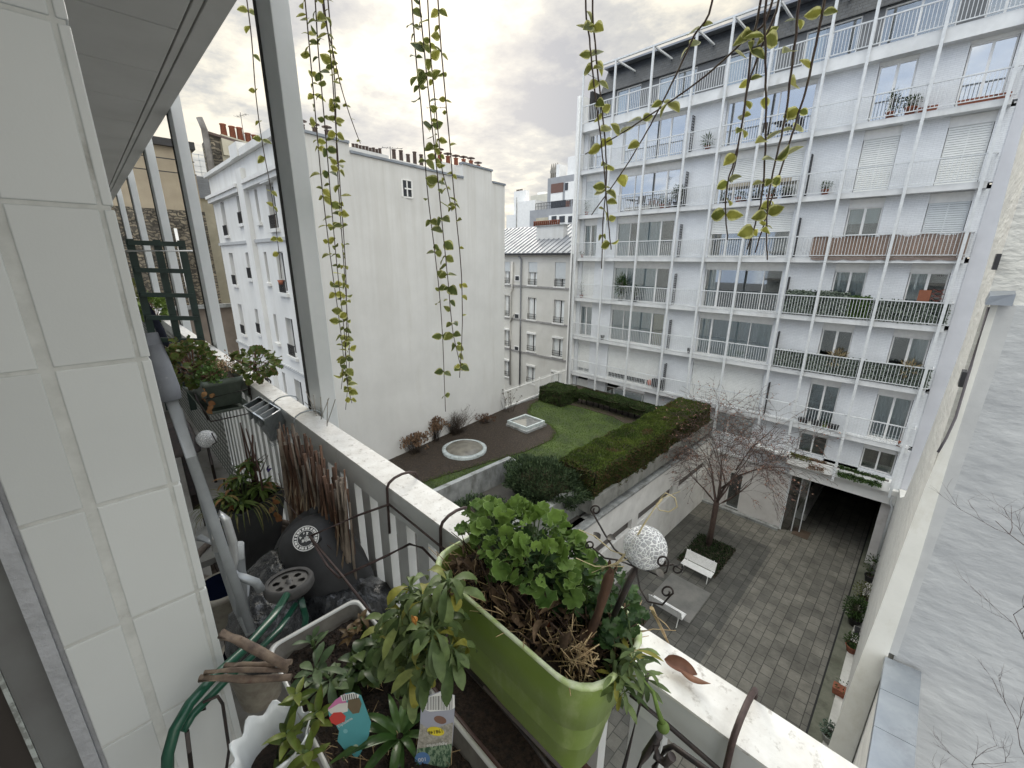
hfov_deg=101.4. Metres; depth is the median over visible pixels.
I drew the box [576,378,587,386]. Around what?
window
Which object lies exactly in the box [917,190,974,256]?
window
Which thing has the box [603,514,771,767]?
damp paving
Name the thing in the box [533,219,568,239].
chimney
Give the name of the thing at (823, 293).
ivy screen
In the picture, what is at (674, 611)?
bench
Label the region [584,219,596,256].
window
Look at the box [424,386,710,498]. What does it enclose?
lawn
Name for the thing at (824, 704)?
concrete strip
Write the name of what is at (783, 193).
potted plant
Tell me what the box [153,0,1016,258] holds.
sky
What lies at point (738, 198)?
potted plant
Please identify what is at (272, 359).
window box geranium
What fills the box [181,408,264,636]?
folding chair
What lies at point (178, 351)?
window box geranium
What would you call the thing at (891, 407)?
window
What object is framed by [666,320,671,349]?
divider trellis
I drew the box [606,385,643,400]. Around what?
window
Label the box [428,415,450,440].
dried hydrangea
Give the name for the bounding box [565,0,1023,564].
apartment block
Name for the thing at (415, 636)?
marigold plant
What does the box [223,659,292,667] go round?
cut stick
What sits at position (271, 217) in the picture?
window
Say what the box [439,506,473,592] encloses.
rail hook
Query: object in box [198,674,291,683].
cut stick
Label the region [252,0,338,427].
steel post
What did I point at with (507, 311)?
window
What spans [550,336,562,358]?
window
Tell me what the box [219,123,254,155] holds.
chimney
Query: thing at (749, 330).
window
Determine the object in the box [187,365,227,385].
window box herb
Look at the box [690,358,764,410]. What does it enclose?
window
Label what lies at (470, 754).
box
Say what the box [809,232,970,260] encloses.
wind screen
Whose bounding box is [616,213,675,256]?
window
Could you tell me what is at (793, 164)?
window
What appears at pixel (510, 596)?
withered plants
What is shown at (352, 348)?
hanging vine
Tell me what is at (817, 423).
plant
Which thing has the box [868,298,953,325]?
ivy screen
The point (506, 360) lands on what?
window
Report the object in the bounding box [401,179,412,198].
window
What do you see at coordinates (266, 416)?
galvanised box
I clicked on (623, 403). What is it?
clipped hedge
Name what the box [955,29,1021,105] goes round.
window
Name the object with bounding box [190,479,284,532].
trailing grass
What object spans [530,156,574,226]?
grey block
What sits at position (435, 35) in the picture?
hanging vine
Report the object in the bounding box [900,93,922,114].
potted plant
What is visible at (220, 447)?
woven screen
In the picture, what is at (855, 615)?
potted shrub
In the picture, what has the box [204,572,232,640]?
blue pot
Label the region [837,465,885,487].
trailing plant
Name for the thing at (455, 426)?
bare shrub
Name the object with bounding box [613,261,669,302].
window
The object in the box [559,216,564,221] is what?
window
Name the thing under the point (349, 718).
plant label
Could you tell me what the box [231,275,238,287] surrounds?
window
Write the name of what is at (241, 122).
tv antenna
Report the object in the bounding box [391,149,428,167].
chimney
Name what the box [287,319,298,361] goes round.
window
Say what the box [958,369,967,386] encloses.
wall lamp
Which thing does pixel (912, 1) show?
window
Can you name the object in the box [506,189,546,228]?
white block
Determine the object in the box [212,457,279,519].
grassy pot plant
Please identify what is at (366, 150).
chimney
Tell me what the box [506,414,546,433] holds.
square skylight
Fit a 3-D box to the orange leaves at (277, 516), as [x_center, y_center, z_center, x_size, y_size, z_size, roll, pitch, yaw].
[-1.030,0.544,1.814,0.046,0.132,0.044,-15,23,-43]
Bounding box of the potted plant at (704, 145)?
[700,132,714,148]
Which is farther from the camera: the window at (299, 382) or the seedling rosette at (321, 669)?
the window at (299, 382)
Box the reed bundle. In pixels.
[277,422,356,579]
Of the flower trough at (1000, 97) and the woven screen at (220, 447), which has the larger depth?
the flower trough at (1000, 97)
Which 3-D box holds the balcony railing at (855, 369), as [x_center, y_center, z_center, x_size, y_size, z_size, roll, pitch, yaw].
[16.528,-0.849,20.827,0.184,1.119,6.269,-15,23,-43]
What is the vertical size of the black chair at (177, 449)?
0.927 m
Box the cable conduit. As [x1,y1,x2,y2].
[937,307,989,452]
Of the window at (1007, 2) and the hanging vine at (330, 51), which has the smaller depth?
the hanging vine at (330, 51)
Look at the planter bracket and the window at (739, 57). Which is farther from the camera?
the window at (739, 57)
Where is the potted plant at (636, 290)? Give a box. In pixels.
[633,285,640,301]
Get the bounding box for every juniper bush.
[452,490,516,519]
[502,453,593,511]
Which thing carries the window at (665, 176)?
in the apartment block at (937, 170)
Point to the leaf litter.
(478, 440)
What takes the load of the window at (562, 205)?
in the grey block at (559, 203)
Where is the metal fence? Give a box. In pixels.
[504,369,566,408]
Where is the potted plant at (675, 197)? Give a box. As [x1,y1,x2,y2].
[670,184,683,206]
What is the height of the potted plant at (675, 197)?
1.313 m
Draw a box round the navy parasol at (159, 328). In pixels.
[148,302,180,372]
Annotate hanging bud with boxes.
[641,675,669,734]
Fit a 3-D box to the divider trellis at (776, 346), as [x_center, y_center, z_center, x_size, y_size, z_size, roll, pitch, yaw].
[14.515,-1.941,23.026,0.330,1.903,0.032,-15,23,-43]
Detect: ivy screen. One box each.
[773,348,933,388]
[783,289,850,317]
[845,295,873,319]
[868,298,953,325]
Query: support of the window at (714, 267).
in the apartment block at (937, 170)
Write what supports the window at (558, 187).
in the grey block at (559, 203)
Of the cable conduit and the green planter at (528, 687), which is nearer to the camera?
the green planter at (528, 687)
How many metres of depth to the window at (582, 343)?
32.68 m
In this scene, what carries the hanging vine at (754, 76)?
hanging from the tiled building at (111, 645)
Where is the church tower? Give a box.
[550,163,557,177]
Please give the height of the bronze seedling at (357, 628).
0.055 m
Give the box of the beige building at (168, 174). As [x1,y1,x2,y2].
[111,136,240,363]
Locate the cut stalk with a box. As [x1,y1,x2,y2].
[581,560,616,653]
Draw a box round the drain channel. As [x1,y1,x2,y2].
[805,505,876,733]
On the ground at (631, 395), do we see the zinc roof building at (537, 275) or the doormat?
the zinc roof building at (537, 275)
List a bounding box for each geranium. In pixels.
[165,334,224,390]
[228,345,283,385]
[454,493,608,613]
[474,518,650,669]
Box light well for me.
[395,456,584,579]
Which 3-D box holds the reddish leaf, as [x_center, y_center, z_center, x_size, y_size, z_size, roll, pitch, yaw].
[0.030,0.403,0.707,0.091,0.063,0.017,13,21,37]
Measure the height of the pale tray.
0.030 m
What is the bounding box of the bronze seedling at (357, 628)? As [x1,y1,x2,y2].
[339,609,370,646]
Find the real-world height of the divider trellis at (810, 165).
1.903 m
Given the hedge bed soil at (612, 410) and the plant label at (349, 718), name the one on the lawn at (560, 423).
the hedge bed soil at (612, 410)
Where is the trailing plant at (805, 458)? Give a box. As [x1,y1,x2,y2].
[789,451,811,462]
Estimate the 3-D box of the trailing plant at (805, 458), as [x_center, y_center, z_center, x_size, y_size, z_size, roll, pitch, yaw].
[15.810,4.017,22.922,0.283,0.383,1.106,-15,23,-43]
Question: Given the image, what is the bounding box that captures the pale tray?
[188,509,216,568]
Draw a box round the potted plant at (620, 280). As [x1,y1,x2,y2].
[614,271,627,300]
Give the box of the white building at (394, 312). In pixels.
[203,128,505,459]
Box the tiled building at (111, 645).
[0,0,322,767]
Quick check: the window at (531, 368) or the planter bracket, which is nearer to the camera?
the planter bracket
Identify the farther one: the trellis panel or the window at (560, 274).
the window at (560, 274)
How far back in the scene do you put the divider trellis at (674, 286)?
26.35 m
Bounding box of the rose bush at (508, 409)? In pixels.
[501,389,521,412]
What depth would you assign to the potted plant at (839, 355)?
21.04 m
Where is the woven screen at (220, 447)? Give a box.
[140,315,233,475]
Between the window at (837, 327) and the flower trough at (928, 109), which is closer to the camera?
the flower trough at (928, 109)
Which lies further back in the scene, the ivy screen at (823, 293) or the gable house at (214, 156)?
the gable house at (214, 156)
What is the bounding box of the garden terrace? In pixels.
[505,384,713,514]
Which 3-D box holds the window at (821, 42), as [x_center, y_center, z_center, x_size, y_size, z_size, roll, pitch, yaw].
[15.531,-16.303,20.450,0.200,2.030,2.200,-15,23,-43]
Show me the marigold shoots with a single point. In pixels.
(623, 668)
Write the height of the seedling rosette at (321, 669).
0.099 m
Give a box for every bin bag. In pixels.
[225,582,311,674]
[246,547,289,589]
[305,575,395,621]
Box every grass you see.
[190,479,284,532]
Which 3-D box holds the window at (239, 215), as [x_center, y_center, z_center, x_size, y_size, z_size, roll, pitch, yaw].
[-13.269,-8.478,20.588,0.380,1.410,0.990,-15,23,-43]
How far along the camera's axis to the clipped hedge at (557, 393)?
28.88 m
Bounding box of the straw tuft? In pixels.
[557,614,599,682]
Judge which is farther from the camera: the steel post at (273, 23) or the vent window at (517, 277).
the vent window at (517, 277)
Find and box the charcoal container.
[274,506,373,598]
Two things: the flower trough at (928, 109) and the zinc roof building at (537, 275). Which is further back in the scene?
the zinc roof building at (537, 275)
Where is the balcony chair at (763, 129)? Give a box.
[761,122,770,135]
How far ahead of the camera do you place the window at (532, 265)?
40.68 m
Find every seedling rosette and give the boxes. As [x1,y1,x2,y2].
[291,641,355,710]
[292,626,328,651]
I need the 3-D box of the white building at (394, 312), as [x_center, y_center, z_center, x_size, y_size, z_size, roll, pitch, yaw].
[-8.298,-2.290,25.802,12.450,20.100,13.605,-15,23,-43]
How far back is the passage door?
24.26 m
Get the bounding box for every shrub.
[441,406,481,435]
[475,413,495,423]
[818,718,835,744]
[832,678,847,698]
[841,594,867,626]
[842,630,859,654]
[852,580,871,604]
[863,553,879,582]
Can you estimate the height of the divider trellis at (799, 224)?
1.903 m
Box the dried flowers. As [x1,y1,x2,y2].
[206,349,241,377]
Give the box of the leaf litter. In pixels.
[394,400,582,485]
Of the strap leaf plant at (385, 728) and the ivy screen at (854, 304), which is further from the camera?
the ivy screen at (854, 304)
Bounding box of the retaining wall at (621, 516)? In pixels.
[418,434,712,583]
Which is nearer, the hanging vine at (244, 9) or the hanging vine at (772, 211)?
the hanging vine at (772, 211)
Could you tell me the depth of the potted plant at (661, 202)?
25.72 m
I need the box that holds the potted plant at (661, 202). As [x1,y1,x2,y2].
[659,195,666,207]
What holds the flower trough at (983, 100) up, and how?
on the apartment block at (937, 170)
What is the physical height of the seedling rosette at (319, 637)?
0.046 m
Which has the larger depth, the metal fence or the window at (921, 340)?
the metal fence
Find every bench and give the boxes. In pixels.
[649,594,685,627]
[681,549,716,583]
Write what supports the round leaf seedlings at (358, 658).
on the box at (470, 754)
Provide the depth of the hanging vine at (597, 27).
0.73 m
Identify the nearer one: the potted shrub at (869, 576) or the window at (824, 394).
the potted shrub at (869, 576)
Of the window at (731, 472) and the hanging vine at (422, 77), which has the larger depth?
the window at (731, 472)
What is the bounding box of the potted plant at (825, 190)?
[819,181,832,194]
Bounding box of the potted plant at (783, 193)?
[780,186,791,197]
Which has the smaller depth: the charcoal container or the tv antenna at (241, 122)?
the charcoal container
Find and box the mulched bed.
[388,398,555,482]
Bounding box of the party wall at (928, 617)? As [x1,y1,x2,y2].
[828,124,1023,767]
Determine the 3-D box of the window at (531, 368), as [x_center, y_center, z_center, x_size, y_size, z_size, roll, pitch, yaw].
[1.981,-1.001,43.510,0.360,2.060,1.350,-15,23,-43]
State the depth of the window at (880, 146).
18.94 m
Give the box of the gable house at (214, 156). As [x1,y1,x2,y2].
[196,117,240,352]
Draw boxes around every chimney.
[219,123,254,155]
[303,120,331,134]
[349,143,388,158]
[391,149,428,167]
[434,148,481,173]
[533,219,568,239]
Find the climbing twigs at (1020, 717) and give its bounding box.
[917,481,1023,767]
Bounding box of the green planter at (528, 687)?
[435,536,641,767]
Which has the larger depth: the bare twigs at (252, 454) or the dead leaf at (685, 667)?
the bare twigs at (252, 454)
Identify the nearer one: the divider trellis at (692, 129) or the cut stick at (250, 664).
the cut stick at (250, 664)
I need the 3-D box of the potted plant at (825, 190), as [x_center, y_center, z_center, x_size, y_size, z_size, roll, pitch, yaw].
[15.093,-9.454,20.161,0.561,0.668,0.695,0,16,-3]
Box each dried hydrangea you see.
[399,431,432,454]
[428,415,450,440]
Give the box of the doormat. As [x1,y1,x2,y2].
[791,527,810,539]
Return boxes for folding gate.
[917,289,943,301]
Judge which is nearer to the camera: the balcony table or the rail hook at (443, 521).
the rail hook at (443, 521)
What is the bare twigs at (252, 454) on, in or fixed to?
in the square pot at (257, 541)
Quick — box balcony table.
[773,121,786,136]
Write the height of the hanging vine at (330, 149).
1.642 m
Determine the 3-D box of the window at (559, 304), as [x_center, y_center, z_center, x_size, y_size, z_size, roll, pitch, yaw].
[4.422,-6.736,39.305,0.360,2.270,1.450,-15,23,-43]
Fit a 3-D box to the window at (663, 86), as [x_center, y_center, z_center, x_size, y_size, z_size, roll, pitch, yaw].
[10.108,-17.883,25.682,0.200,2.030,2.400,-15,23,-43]
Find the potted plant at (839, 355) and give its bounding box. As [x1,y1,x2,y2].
[825,349,848,375]
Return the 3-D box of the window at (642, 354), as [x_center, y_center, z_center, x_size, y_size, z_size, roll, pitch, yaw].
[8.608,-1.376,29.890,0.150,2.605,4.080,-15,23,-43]
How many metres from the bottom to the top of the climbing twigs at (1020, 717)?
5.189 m
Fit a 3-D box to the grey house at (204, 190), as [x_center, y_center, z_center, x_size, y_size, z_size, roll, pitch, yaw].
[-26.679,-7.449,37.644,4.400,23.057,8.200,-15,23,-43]
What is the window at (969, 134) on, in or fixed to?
in the apartment block at (937, 170)
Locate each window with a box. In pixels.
[222,225,229,238]
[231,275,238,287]
[237,211,243,226]
[240,324,246,337]
[246,268,252,281]
[255,323,261,336]
[260,179,280,232]
[277,252,289,296]
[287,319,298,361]
[299,382,303,404]
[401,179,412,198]
[504,295,509,317]
[504,328,509,347]
[504,359,508,377]
[505,262,509,284]
[515,275,519,280]
[525,364,534,385]
[526,297,536,320]
[526,332,535,352]
[527,262,537,286]
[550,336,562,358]
[550,370,561,381]
[551,182,563,192]
[551,200,564,207]
[552,300,563,324]
[553,262,565,287]
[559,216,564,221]
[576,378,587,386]
[577,339,589,372]
[579,301,591,335]
[581,261,594,296]
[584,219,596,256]
[586,174,599,213]
[588,131,602,169]
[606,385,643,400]
[607,344,659,387]
[610,304,664,346]
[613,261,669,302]
[616,84,640,114]
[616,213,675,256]
[619,161,680,211]
[623,110,686,163]
[658,67,697,102]
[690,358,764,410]
[695,312,774,362]
[702,262,784,310]
[708,204,794,256]
[715,141,806,203]
[715,412,754,438]
[723,41,779,86]
[723,78,818,145]
[724,472,743,509]
[797,429,828,456]
[802,16,862,65]
[804,377,841,424]
[818,322,854,355]
[831,263,869,296]
[840,197,885,256]
[853,125,902,191]
[859,444,898,474]
[868,388,915,441]
[869,54,919,120]
[878,0,961,45]
[887,328,933,366]
[903,264,953,301]
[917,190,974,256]
[934,110,998,184]
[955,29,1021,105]
[984,0,1008,17]
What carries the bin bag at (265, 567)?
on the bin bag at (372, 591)
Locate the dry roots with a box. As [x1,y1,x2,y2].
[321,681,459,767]
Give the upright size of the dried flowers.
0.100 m
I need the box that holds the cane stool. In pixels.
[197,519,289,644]
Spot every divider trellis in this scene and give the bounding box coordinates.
[661,363,666,391]
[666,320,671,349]
[671,275,676,304]
[677,224,682,256]
[682,171,688,206]
[688,115,694,151]
[763,382,770,413]
[772,331,779,365]
[782,277,790,311]
[792,218,801,256]
[804,154,813,195]
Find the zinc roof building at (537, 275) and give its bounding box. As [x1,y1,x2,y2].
[504,224,613,401]
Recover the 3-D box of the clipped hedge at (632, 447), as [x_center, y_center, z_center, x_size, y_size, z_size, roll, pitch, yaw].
[7.089,2.838,22.113,12.679,1.744,2.283,-15,23,-43]
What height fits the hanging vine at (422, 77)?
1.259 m
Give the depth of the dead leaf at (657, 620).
0.71 m
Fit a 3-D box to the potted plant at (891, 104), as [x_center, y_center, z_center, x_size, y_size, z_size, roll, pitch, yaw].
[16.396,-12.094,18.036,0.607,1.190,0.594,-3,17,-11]
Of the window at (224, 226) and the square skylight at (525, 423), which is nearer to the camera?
the window at (224, 226)
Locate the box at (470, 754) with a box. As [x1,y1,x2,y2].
[269,600,496,767]
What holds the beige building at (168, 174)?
on the ground at (631, 395)
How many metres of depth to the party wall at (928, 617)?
6.92 m
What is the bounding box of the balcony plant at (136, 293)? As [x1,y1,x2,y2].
[132,278,139,301]
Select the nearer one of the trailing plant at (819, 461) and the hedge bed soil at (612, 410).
the trailing plant at (819, 461)
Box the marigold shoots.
[596,628,670,724]
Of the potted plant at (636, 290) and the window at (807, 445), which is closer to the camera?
the window at (807, 445)
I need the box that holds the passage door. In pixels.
[779,475,810,531]
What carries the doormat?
on the paved courtyard
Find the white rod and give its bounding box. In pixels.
[125,250,192,251]
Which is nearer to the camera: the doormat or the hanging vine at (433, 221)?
the hanging vine at (433, 221)
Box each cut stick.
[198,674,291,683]
[203,667,288,675]
[217,629,288,670]
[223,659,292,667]
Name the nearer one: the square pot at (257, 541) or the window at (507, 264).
the square pot at (257, 541)
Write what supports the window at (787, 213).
in the apartment block at (937, 170)
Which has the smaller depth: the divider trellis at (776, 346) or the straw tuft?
the straw tuft
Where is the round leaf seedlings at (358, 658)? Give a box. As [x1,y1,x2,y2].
[327,629,396,696]
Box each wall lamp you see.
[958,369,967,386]
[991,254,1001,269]
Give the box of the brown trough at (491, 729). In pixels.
[423,634,590,767]
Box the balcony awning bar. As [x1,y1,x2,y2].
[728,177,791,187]
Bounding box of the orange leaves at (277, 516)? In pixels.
[269,496,282,521]
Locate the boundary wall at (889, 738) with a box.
[853,657,921,767]
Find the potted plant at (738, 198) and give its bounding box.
[734,189,744,201]
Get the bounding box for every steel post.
[116,188,132,238]
[126,169,161,309]
[143,138,191,331]
[166,95,227,354]
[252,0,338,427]
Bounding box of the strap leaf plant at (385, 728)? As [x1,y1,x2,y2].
[330,677,437,767]
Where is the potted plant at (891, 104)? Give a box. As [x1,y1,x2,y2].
[885,88,902,117]
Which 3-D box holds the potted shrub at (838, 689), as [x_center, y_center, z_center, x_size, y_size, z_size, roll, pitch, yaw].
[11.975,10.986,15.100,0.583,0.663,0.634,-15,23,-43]
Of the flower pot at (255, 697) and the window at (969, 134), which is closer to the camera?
the flower pot at (255, 697)
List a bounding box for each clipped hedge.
[538,381,578,406]
[558,397,709,498]
[574,387,660,418]
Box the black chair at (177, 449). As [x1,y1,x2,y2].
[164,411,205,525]
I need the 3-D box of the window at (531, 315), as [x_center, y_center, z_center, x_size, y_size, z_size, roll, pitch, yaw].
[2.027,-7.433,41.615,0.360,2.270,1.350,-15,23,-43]
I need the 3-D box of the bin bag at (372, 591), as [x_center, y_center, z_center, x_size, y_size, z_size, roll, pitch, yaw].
[-0.567,0.789,1.445,0.308,0.285,0.362,-15,23,-43]
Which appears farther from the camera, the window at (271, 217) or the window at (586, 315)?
the window at (586, 315)
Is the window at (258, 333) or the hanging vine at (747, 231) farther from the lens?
the window at (258, 333)
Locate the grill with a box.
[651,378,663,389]
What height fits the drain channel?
0.008 m
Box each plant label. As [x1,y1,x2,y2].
[328,692,370,756]
[415,691,454,767]
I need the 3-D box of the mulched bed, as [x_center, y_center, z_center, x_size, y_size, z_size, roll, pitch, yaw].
[-2.621,3.324,22.238,19.300,0.040,5.450,-15,23,-43]
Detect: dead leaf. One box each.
[650,606,669,643]
[664,655,710,684]
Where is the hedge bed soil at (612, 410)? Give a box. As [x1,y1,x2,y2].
[570,385,653,422]
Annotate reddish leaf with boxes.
[532,610,551,629]
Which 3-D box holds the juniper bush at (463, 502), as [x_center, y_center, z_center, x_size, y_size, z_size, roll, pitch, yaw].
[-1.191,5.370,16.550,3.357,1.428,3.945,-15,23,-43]
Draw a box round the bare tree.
[656,377,842,547]
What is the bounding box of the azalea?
[261,677,332,767]
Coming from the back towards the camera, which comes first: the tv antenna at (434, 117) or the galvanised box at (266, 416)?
the tv antenna at (434, 117)
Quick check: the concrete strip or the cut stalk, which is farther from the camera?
the concrete strip
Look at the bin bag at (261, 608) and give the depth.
1.17 m
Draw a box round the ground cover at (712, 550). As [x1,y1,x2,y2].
[622,532,736,625]
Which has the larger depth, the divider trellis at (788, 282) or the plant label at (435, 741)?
the divider trellis at (788, 282)
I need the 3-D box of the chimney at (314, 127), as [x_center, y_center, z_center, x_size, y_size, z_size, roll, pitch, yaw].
[-7.551,-9.460,16.128,0.500,1.132,1.512,12,20,35]
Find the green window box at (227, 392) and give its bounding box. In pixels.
[180,358,270,421]
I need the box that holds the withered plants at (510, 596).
[428,529,675,695]
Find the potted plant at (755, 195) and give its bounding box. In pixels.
[751,189,760,200]
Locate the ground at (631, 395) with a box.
[579,330,947,573]
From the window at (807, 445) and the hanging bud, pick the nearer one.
the hanging bud
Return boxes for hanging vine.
[237,0,282,277]
[296,0,357,402]
[307,0,353,383]
[316,0,351,388]
[322,4,360,143]
[326,0,355,409]
[406,0,450,411]
[410,0,468,370]
[419,0,456,211]
[431,0,467,377]
[576,0,618,249]
[583,0,615,268]
[585,0,773,154]
[591,0,712,214]
[711,0,763,239]
[731,0,779,182]
[737,0,780,249]
[751,0,803,259]
[755,0,837,252]
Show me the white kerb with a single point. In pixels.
(838, 700)
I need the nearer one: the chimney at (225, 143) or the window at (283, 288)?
the window at (283, 288)
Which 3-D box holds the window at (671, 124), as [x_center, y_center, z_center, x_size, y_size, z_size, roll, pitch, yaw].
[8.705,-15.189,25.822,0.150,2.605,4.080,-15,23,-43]
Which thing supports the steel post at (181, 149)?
attached to the tiled building at (111, 645)
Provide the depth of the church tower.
106.56 m
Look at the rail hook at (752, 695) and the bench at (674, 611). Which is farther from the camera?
the bench at (674, 611)
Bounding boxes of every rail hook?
[309,471,445,611]
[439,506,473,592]
[722,686,757,767]
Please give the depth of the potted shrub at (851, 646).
16.81 m
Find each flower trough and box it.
[918,104,937,112]
[958,94,997,105]
[993,91,1012,98]
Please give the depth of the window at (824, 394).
22.31 m
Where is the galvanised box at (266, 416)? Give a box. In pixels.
[243,395,320,446]
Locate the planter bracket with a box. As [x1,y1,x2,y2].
[452,651,719,767]
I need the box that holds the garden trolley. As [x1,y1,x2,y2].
[161,567,314,767]
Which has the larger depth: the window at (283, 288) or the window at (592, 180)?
the window at (592, 180)
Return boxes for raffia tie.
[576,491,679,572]
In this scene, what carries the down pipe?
attached to the apartment block at (937, 170)
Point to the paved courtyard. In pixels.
(772, 643)
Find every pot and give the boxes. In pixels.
[200,481,284,570]
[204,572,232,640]
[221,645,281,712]
[229,700,309,767]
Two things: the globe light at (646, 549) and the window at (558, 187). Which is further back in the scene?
the window at (558, 187)
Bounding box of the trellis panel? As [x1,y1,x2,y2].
[125,239,204,410]
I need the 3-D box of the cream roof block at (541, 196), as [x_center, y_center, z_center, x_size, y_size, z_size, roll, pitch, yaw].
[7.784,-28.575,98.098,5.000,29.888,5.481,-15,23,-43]
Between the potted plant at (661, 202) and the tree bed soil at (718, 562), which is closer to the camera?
the tree bed soil at (718, 562)
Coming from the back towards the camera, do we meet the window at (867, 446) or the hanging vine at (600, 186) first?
the window at (867, 446)
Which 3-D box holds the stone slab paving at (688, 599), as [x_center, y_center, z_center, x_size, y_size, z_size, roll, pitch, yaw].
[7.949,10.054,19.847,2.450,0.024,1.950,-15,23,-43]
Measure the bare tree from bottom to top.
9.509 m
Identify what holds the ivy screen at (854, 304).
attached to the apartment block at (937, 170)
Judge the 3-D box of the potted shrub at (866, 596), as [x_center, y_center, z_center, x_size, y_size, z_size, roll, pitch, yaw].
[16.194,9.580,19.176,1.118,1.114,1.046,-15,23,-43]
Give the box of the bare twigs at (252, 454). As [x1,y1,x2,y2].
[240,423,267,493]
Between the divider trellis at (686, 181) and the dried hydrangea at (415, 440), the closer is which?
the dried hydrangea at (415, 440)
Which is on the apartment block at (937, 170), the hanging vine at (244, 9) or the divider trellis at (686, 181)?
the divider trellis at (686, 181)
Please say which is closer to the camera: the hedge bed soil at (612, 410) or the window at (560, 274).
the hedge bed soil at (612, 410)
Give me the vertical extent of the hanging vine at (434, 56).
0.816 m
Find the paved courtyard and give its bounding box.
[663,484,875,767]
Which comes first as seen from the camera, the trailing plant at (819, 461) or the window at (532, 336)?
the trailing plant at (819, 461)
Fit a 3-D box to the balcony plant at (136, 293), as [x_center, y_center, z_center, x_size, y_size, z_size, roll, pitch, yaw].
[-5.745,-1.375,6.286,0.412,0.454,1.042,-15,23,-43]
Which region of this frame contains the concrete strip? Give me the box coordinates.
[808,505,879,742]
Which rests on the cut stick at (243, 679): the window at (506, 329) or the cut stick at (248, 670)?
the cut stick at (248, 670)
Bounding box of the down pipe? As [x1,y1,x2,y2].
[873,495,893,568]
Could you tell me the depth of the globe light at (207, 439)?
1.95 m
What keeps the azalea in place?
in the frilly pot at (247, 749)
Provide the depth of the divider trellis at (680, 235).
25.52 m
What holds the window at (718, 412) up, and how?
in the apartment block at (937, 170)
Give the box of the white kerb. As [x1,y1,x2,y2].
[822,582,871,746]
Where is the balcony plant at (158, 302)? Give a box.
[137,291,168,321]
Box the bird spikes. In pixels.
[305,392,335,425]
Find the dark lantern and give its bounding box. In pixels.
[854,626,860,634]
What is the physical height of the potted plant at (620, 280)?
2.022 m
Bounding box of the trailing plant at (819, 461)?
[808,457,826,472]
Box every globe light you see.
[195,430,216,482]
[585,505,683,617]
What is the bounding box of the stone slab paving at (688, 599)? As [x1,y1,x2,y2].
[648,573,710,622]
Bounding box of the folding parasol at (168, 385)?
[145,332,255,632]
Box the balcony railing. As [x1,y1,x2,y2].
[136,297,857,767]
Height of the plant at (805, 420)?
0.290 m
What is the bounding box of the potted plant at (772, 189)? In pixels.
[766,187,773,198]
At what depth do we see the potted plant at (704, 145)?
23.31 m
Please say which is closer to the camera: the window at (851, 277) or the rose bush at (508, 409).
the window at (851, 277)
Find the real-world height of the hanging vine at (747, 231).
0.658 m
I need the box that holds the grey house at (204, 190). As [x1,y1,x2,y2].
[192,153,229,302]
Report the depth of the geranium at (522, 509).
0.70 m
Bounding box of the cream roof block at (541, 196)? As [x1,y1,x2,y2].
[530,191,546,201]
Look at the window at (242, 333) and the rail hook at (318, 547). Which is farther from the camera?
the window at (242, 333)
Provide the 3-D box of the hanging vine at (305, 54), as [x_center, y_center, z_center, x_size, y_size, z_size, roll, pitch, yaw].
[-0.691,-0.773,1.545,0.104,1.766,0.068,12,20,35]
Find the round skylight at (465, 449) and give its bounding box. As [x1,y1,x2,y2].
[442,439,486,460]
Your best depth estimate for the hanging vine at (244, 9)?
1.92 m
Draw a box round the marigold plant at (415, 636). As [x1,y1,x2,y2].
[360,565,485,723]
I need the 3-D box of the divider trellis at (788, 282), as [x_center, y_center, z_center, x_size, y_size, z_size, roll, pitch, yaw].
[14.535,-4.703,22.212,0.330,1.903,0.032,-15,23,-43]
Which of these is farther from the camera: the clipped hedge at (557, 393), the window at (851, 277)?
the clipped hedge at (557, 393)
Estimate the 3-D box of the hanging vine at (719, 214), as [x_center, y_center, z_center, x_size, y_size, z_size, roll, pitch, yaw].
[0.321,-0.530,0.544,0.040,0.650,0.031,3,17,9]
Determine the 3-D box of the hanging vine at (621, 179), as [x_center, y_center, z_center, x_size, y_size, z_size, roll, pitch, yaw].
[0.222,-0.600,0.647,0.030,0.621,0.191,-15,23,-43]
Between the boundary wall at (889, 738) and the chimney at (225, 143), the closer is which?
the boundary wall at (889, 738)
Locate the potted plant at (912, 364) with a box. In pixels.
[900,359,922,386]
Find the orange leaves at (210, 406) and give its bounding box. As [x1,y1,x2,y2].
[201,388,215,413]
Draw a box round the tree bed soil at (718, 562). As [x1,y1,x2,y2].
[677,534,735,578]
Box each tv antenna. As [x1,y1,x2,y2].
[235,112,247,140]
[426,106,445,157]

